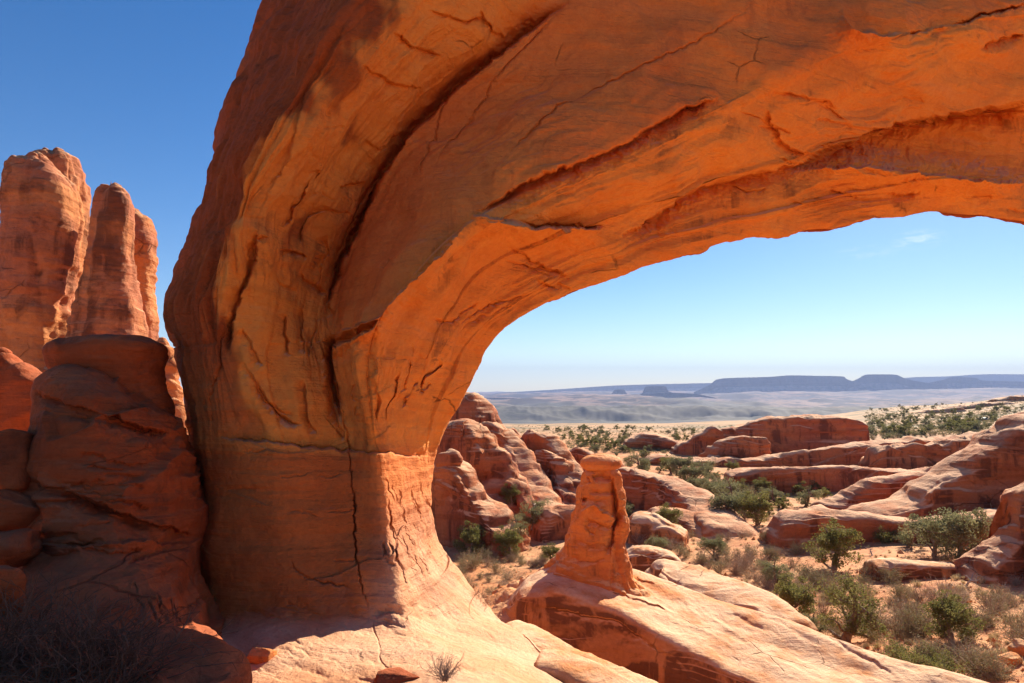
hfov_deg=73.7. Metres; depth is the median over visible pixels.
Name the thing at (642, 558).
rock slab
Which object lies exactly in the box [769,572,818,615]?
juniper
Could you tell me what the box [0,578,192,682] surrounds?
dead brush
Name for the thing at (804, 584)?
dry bush
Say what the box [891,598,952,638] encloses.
shrub
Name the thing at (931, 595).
dry bush
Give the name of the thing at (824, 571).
shrub
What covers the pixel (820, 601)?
grass tuft
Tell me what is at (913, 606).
dry bush
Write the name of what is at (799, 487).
juniper
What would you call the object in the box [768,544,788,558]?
dry bush
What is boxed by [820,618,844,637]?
shrub
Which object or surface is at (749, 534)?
shrub
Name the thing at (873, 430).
juniper
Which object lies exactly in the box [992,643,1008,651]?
grass tuft
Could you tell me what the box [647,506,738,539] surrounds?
rock slab
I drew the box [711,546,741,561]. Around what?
shrub
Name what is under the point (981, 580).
grass tuft
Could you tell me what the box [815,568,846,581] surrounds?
shrub
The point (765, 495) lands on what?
juniper
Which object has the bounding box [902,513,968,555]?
juniper
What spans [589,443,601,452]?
juniper
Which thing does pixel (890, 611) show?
shrub
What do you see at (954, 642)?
grass tuft
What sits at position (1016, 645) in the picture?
boulder
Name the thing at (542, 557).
shrub
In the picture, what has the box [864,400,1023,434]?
scrub
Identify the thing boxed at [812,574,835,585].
shrub
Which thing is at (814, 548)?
shrub
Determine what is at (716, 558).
shrub
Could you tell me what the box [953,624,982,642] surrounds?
shrub
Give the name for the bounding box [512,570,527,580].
shrub
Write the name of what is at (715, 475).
juniper
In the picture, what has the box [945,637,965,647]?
grass tuft
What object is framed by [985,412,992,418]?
juniper
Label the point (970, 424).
juniper
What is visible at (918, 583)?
grass tuft
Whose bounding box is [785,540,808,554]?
shrub
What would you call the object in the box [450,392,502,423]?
rock fin
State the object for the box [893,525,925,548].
juniper
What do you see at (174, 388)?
rock tower
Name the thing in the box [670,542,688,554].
shrub
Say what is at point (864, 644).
dry grass
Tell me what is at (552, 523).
boulder
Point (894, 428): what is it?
juniper
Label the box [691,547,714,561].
dry bush
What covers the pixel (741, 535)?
dry bush
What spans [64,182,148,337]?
rock spire
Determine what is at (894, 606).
dry bush
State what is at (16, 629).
dead brush
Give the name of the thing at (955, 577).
grass tuft
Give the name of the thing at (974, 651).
shrub
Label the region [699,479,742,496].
juniper
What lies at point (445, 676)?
dry bush
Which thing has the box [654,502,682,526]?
juniper
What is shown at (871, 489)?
rock fin
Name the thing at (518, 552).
shrub
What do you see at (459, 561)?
shrub
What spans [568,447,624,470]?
rock fin
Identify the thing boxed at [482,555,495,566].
dry bush
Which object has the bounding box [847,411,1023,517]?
rock fin
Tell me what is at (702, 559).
shrub
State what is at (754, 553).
shrub
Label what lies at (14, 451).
boulder
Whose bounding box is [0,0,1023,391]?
sky
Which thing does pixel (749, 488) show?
shrub
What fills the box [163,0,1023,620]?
sandstone arch
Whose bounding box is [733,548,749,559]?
dry bush
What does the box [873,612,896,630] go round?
dry bush
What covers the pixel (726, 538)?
dry bush
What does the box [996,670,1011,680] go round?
grass tuft
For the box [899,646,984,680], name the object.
shrub
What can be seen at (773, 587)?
dry bush
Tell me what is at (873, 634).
shrub
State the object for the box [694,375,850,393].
mesa
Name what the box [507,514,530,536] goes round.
juniper
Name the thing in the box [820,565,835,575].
dry bush
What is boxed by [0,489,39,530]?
boulder
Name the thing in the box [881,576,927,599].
shrub
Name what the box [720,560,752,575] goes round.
dry bush
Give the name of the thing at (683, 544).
shrub
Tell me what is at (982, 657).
dry bush
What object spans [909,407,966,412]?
rock slab
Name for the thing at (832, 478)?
rock fin
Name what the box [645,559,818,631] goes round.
rock slab
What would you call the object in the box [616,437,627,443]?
juniper
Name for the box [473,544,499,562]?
shrub
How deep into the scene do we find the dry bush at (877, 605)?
32.41 m
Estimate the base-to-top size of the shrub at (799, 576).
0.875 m
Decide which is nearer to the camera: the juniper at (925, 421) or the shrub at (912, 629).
the shrub at (912, 629)
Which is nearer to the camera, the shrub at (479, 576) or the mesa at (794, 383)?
the shrub at (479, 576)
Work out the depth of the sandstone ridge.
19.22 m
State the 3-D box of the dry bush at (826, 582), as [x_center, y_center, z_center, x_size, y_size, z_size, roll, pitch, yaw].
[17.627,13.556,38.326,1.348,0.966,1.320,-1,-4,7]
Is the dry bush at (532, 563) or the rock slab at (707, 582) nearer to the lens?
the rock slab at (707, 582)
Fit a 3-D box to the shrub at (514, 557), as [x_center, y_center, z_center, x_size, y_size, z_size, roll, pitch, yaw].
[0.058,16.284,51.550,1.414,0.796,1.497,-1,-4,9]
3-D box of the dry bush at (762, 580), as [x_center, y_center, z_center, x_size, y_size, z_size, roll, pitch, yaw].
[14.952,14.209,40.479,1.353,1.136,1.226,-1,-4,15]
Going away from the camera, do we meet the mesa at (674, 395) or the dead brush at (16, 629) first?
the dead brush at (16, 629)
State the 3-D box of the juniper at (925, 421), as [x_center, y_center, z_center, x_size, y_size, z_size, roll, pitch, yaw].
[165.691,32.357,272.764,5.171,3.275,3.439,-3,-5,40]
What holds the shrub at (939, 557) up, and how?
on the ground at (590, 409)
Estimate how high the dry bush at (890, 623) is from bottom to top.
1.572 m
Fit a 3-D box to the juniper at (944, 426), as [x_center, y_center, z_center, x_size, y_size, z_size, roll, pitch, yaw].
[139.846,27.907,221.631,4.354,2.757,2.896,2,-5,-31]
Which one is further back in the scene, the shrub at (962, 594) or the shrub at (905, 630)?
the shrub at (962, 594)
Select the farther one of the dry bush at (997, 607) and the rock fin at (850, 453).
the rock fin at (850, 453)
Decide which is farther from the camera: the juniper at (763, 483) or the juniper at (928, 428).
the juniper at (928, 428)
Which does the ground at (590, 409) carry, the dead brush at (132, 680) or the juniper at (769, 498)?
the juniper at (769, 498)
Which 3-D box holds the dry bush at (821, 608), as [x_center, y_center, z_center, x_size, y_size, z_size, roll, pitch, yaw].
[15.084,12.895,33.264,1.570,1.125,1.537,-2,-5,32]
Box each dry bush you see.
[418,651,464,682]
[471,580,494,608]
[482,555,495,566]
[524,555,539,567]
[536,556,549,566]
[631,532,647,544]
[661,537,680,549]
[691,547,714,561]
[720,527,735,540]
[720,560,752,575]
[723,560,745,572]
[729,554,751,569]
[732,557,751,569]
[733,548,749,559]
[736,528,750,537]
[736,553,750,561]
[741,542,753,549]
[741,545,762,561]
[741,559,759,570]
[748,567,762,581]
[748,571,776,589]
[752,552,775,563]
[753,575,773,584]
[763,579,779,593]
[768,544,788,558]
[781,554,801,566]
[794,576,821,597]
[811,577,837,588]
[811,598,838,616]
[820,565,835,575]
[845,593,885,614]
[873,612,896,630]
[873,635,894,652]
[876,608,916,639]
[884,597,912,615]
[888,594,927,609]
[889,601,923,624]
[895,596,933,621]
[904,581,930,601]
[918,571,977,606]
[919,583,941,600]
[921,585,947,601]
[921,612,956,637]
[930,573,961,591]
[944,643,1012,677]
[962,599,998,634]
[966,602,1005,626]
[967,590,1014,615]
[970,658,1010,680]
[974,659,1012,674]
[988,578,1014,592]
[991,578,1021,601]
[1007,574,1023,585]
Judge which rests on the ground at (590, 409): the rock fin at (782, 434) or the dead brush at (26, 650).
the rock fin at (782, 434)
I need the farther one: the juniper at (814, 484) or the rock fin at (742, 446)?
the rock fin at (742, 446)
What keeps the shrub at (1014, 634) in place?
on the ground at (590, 409)
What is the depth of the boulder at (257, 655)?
9.71 m
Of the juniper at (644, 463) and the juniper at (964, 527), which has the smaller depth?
the juniper at (964, 527)
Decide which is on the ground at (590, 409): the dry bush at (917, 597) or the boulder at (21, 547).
the dry bush at (917, 597)
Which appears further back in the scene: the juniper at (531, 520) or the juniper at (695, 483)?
the juniper at (695, 483)
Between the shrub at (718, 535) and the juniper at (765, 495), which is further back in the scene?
the juniper at (765, 495)
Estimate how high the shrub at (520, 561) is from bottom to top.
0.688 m
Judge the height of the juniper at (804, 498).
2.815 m
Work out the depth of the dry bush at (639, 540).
54.92 m
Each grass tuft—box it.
[815,597,825,605]
[871,639,883,647]
[896,632,910,639]
[911,579,924,586]
[944,638,966,649]
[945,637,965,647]
[946,640,962,653]
[948,574,960,580]
[978,576,986,583]
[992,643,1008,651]
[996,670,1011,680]
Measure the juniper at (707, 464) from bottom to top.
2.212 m
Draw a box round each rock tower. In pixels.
[0,347,41,430]
[157,337,187,434]
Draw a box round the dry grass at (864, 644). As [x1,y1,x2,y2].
[446,519,1023,681]
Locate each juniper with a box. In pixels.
[452,520,487,554]
[491,525,524,557]
[500,483,520,505]
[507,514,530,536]
[515,495,552,530]
[540,543,560,558]
[580,437,589,444]
[589,437,598,446]
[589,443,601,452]
[595,436,603,443]
[605,442,612,449]
[611,439,617,446]
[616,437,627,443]
[617,443,626,450]
[622,451,651,470]
[625,504,634,513]
[638,450,653,457]
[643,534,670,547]
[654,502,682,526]
[655,465,664,471]
[659,454,676,473]
[660,456,698,476]
[677,465,710,480]
[686,475,710,487]
[690,460,713,478]
[696,537,729,556]
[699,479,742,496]
[704,460,714,470]
[708,472,722,480]
[708,492,752,517]
[711,476,757,515]
[724,460,739,470]
[733,478,748,493]
[733,491,777,525]
[750,491,769,500]
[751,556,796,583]
[753,477,771,490]
[757,484,788,503]
[758,489,775,502]
[766,507,774,514]
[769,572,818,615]
[775,498,786,509]
[776,493,792,506]
[790,485,822,506]
[791,480,806,494]
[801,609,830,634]
[802,517,864,569]
[807,480,821,491]
[816,487,832,498]
[816,570,890,642]
[868,427,877,434]
[879,427,892,433]
[881,424,892,432]
[891,423,899,432]
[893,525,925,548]
[897,507,992,560]
[899,423,911,434]
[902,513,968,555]
[917,589,985,642]
[920,418,932,424]
[923,424,932,430]
[936,424,946,430]
[946,421,956,429]
[954,421,964,429]
[956,424,972,433]
[965,420,978,430]
[971,423,986,429]
[973,415,984,420]
[979,421,991,427]
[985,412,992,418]
[1002,405,1010,411]
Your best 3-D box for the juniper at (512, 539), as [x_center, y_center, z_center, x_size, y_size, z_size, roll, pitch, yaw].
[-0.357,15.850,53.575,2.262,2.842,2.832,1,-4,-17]
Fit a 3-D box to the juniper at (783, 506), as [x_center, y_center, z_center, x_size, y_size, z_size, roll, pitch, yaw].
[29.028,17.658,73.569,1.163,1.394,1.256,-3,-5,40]
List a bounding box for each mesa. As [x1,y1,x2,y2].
[486,397,513,399]
[495,383,710,393]
[612,389,626,393]
[639,393,716,398]
[641,386,671,393]
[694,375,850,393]
[847,374,946,390]
[905,374,1023,382]
[930,377,1023,388]
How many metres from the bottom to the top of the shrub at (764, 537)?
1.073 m
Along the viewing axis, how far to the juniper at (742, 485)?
84.23 m
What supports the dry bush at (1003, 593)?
on the ground at (590, 409)
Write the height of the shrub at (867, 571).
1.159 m
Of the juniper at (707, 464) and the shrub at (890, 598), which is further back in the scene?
the juniper at (707, 464)
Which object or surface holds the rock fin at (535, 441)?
on the ground at (590, 409)
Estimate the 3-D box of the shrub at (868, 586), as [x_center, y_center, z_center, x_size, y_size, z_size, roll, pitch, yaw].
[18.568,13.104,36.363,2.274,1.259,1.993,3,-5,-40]
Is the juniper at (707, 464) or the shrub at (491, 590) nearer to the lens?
the shrub at (491, 590)
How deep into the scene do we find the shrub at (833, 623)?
31.53 m
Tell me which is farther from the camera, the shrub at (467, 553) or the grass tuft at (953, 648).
the shrub at (467, 553)
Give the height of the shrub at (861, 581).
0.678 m
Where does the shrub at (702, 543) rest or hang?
on the ground at (590, 409)
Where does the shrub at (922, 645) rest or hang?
on the ground at (590, 409)
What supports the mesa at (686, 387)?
on the ground at (590, 409)
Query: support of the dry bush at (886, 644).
on the ground at (590, 409)
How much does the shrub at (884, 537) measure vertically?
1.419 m
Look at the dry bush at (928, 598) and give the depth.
34.91 m
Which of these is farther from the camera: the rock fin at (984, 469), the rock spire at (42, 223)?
the rock fin at (984, 469)
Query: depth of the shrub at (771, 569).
40.11 m
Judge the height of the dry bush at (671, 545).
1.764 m
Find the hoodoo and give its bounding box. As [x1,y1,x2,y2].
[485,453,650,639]
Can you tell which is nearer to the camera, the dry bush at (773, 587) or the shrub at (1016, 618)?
the shrub at (1016, 618)
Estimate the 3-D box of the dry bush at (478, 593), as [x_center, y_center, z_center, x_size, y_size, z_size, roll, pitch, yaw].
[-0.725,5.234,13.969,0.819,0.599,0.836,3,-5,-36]
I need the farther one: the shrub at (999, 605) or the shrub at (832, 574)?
the shrub at (832, 574)
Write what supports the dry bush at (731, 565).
on the ground at (590, 409)
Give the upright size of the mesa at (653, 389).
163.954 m
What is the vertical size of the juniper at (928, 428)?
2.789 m
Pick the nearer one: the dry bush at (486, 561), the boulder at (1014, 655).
the boulder at (1014, 655)
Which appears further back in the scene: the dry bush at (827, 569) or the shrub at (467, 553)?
the shrub at (467, 553)
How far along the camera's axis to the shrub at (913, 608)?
31.21 m
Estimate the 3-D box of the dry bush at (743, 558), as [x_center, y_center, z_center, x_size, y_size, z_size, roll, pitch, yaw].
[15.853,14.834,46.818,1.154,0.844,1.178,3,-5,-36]
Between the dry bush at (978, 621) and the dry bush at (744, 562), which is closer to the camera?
the dry bush at (978, 621)
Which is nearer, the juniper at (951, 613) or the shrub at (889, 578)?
the juniper at (951, 613)
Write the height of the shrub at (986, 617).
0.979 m
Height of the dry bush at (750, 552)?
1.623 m
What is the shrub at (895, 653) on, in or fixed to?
on the ground at (590, 409)
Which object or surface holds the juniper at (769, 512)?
on the ground at (590, 409)
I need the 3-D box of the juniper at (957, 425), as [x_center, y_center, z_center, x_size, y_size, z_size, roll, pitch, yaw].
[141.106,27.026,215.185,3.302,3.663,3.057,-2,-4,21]
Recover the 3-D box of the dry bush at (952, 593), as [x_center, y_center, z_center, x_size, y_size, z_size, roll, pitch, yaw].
[21.152,12.064,32.920,2.494,1.825,2.547,-1,-4,16]
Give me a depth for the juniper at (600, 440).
158.12 m
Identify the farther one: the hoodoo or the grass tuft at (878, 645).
the grass tuft at (878, 645)
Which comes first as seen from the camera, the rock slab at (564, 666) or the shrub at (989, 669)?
the rock slab at (564, 666)
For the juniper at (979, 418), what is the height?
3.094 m
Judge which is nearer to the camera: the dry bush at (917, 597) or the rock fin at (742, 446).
the dry bush at (917, 597)
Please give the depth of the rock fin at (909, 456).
105.68 m
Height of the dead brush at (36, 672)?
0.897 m
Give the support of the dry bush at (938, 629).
on the ground at (590, 409)
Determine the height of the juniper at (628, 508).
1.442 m
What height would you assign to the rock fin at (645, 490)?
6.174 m
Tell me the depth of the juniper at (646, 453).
129.22 m
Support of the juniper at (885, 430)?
on the ground at (590, 409)
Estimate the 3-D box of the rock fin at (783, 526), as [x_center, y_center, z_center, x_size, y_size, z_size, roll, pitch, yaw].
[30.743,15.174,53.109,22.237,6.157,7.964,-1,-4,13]
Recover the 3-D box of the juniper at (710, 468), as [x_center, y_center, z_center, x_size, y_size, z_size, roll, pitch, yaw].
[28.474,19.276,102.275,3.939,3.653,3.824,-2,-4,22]
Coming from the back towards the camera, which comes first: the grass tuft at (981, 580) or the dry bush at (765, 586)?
the dry bush at (765, 586)
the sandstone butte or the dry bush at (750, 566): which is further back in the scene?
the dry bush at (750, 566)
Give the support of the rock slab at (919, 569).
on the ground at (590, 409)
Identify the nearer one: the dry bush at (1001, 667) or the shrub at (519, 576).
the dry bush at (1001, 667)
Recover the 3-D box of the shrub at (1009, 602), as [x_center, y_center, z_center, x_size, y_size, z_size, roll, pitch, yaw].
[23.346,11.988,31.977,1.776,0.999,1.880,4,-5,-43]
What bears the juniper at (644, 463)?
on the ground at (590, 409)
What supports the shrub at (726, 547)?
on the ground at (590, 409)
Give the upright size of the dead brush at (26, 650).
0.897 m
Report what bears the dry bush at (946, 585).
on the ground at (590, 409)
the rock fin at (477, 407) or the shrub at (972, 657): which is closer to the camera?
the shrub at (972, 657)
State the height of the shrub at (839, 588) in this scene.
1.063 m
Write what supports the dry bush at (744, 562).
on the ground at (590, 409)
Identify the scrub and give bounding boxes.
[513,425,730,452]
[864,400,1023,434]
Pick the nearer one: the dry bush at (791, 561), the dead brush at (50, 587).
the dead brush at (50, 587)
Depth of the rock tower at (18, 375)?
21.28 m
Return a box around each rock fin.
[431,449,534,555]
[434,418,535,526]
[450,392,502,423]
[481,421,564,509]
[511,428,529,449]
[521,429,583,488]
[534,449,575,504]
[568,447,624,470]
[616,466,758,537]
[623,432,679,449]
[645,431,979,467]
[669,414,869,454]
[698,435,770,458]
[721,465,917,492]
[759,504,996,547]
[810,466,931,509]
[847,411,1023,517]
[858,433,976,469]
[953,482,1023,583]
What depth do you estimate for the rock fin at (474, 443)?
69.87 m
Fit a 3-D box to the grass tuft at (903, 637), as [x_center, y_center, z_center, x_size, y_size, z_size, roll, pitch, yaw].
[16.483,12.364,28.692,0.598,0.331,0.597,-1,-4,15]
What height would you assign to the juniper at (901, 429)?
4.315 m
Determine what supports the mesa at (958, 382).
on the ground at (590, 409)
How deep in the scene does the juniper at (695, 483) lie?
81.85 m
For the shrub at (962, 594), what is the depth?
33.80 m
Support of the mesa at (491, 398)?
on the ground at (590, 409)
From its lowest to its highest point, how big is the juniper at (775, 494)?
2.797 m
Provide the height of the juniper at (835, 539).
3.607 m
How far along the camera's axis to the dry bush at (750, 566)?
44.17 m
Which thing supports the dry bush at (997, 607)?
on the ground at (590, 409)
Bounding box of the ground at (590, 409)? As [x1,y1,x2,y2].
[183,388,1023,682]
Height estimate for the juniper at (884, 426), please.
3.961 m
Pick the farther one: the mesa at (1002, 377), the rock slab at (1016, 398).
the mesa at (1002, 377)
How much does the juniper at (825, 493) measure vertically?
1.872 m
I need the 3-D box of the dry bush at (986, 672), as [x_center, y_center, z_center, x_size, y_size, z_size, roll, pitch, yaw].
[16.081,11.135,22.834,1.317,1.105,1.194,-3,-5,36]
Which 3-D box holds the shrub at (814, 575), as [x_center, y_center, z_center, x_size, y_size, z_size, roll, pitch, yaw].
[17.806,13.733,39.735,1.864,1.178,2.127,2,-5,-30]
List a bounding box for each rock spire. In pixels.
[0,151,84,371]
[32,147,90,302]
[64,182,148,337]
[134,208,159,340]
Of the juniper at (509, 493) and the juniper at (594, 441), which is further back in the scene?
the juniper at (594, 441)
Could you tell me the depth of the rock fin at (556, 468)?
82.46 m
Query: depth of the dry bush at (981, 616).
29.32 m
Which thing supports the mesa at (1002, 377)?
on the ground at (590, 409)
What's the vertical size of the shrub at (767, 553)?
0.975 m
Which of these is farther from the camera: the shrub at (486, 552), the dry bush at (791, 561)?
the shrub at (486, 552)
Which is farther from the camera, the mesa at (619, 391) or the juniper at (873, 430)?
the mesa at (619, 391)
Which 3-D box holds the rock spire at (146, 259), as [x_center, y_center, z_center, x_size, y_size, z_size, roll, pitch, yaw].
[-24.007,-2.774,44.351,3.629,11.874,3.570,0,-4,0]
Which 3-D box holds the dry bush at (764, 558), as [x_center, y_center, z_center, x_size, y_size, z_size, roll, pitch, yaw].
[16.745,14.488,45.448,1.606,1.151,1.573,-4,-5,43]
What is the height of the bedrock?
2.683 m
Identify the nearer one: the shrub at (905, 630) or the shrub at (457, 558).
the shrub at (905, 630)
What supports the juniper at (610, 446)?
on the ground at (590, 409)
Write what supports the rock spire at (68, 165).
on the ground at (590, 409)
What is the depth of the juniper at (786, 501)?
74.72 m
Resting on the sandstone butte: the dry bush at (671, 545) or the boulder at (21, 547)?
the boulder at (21, 547)
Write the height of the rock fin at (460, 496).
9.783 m
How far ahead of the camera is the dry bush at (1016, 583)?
35.69 m
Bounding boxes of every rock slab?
[506,620,657,682]
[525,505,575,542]
[534,649,633,682]
[626,511,688,547]
[627,545,680,571]
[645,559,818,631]
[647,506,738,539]
[859,557,956,581]
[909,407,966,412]
[946,401,1016,408]
[987,395,1023,401]
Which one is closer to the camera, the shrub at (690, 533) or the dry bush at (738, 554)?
the dry bush at (738, 554)
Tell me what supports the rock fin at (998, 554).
on the ground at (590, 409)
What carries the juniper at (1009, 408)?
on the ground at (590, 409)
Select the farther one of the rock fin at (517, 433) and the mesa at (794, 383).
the mesa at (794, 383)
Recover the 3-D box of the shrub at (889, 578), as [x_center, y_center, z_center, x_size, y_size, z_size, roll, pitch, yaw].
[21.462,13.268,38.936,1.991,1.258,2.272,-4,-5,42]
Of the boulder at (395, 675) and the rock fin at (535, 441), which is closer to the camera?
the boulder at (395, 675)
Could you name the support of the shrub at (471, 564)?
on the ground at (590, 409)
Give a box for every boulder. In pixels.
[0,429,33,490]
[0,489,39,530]
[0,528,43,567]
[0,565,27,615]
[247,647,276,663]
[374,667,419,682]
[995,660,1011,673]
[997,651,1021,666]
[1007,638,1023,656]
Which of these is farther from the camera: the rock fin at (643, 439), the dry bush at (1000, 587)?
the rock fin at (643, 439)
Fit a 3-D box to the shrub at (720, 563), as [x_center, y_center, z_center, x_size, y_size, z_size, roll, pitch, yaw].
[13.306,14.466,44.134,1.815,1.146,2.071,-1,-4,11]
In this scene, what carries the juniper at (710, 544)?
on the ground at (590, 409)
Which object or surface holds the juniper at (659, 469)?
on the ground at (590, 409)
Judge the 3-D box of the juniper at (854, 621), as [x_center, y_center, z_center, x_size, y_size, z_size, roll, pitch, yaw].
[14.563,11.667,29.099,2.913,3.408,3.496,-3,-5,36]
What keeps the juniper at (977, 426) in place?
on the ground at (590, 409)
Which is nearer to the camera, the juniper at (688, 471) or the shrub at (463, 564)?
the shrub at (463, 564)
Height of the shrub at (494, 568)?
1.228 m
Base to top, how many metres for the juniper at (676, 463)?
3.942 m
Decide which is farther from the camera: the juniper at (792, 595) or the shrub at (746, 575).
the shrub at (746, 575)
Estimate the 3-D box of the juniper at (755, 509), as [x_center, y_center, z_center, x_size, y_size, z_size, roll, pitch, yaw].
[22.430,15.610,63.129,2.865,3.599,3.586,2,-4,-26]
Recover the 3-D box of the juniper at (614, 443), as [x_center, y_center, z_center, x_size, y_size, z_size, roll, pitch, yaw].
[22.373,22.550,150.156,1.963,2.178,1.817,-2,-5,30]
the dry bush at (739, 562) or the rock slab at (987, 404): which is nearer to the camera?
the dry bush at (739, 562)
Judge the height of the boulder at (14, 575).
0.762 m
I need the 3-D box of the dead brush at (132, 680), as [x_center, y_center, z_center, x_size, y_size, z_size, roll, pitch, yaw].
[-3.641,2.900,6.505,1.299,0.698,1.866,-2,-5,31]
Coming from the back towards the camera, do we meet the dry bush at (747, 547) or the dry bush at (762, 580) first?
the dry bush at (747, 547)
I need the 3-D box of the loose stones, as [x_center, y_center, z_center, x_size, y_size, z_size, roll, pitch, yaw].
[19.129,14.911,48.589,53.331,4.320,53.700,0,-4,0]
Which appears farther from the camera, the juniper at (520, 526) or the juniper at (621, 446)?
the juniper at (621, 446)
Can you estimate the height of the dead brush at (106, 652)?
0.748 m
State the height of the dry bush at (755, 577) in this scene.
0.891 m
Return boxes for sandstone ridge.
[506,567,987,682]
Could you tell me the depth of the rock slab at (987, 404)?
463.51 m
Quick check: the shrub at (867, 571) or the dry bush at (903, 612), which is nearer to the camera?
the dry bush at (903, 612)
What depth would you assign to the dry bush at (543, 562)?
48.33 m
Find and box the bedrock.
[221,609,562,682]
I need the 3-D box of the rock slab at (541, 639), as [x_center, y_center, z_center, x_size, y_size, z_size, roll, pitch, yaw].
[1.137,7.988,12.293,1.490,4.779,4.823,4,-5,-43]
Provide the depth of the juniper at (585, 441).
155.63 m
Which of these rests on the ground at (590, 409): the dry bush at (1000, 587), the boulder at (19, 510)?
the dry bush at (1000, 587)
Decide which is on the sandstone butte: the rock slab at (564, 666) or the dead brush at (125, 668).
the dead brush at (125, 668)
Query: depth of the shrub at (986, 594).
33.01 m
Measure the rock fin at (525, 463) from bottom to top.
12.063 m
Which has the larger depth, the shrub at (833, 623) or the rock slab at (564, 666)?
the shrub at (833, 623)
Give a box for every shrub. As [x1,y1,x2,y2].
[453,551,468,560]
[455,557,466,565]
[455,561,468,572]
[460,548,494,569]
[461,548,475,556]
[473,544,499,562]
[475,571,483,578]
[482,584,495,595]
[486,557,513,573]
[494,566,516,580]
[505,553,518,562]
[508,549,523,556]
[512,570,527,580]
[513,558,525,565]
[536,550,548,561]
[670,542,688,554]
[674,541,689,548]
[675,548,693,558]
[686,551,714,564]
[687,529,696,537]
[694,534,709,548]
[704,556,728,572]
[706,550,724,560]
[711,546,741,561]
[714,532,723,540]
[716,541,732,553]
[738,483,756,494]
[738,544,759,557]
[740,569,755,579]
[741,530,755,536]
[749,560,777,576]
[755,529,770,540]
[758,543,780,559]
[759,545,777,558]
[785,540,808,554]
[788,571,811,583]
[791,561,817,576]
[800,565,827,584]
[804,564,840,583]
[806,543,821,554]
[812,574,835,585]
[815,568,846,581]
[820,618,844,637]
[824,577,848,595]
[826,615,843,628]
[838,598,897,626]
[848,574,887,598]
[853,574,873,583]
[855,555,875,578]
[862,627,891,642]
[869,631,944,664]
[871,591,904,604]
[872,524,907,543]
[874,562,910,583]
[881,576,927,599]
[883,604,931,638]
[887,618,935,638]
[889,598,932,623]
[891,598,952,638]
[895,632,955,661]
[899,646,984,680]
[929,544,950,560]
[936,631,1009,672]
[948,587,972,606]
[952,644,1000,672]
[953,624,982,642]
[965,641,1023,681]
[968,582,1006,603]
[970,605,1004,627]
[985,586,1023,608]
[986,618,1023,642]
[989,600,1011,611]
[991,603,1023,632]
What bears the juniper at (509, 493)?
on the ground at (590, 409)
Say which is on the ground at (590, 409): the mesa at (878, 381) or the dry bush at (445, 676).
the mesa at (878, 381)
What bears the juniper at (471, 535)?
on the ground at (590, 409)
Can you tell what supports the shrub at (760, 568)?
on the ground at (590, 409)
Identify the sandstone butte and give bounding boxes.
[0,334,252,682]
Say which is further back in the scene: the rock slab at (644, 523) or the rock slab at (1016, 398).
the rock slab at (1016, 398)
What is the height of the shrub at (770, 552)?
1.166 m
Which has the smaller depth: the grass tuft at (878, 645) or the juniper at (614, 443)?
the grass tuft at (878, 645)
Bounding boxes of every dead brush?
[0,565,80,624]
[0,568,162,670]
[0,569,104,682]
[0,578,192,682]
[0,588,193,682]
[3,591,203,682]
[7,596,237,682]
[61,602,253,682]
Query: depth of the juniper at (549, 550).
49.47 m
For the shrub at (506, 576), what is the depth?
45.09 m
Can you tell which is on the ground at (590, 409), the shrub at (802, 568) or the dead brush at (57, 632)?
the shrub at (802, 568)
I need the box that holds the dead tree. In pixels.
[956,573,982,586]
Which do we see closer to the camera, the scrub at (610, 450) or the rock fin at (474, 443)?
the rock fin at (474, 443)
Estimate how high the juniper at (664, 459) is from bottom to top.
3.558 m
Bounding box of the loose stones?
[445,516,1023,681]
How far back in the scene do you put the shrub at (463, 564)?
47.59 m
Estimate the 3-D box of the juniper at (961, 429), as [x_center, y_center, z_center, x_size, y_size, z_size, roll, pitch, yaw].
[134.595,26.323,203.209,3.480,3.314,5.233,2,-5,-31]
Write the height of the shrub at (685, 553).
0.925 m
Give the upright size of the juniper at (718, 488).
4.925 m
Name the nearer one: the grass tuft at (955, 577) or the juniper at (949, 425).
the grass tuft at (955, 577)
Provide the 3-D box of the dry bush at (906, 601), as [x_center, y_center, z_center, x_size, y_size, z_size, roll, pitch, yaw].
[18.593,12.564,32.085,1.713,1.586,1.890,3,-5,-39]
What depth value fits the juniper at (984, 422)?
221.68 m
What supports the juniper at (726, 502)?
on the ground at (590, 409)
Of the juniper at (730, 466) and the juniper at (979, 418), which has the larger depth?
the juniper at (979, 418)

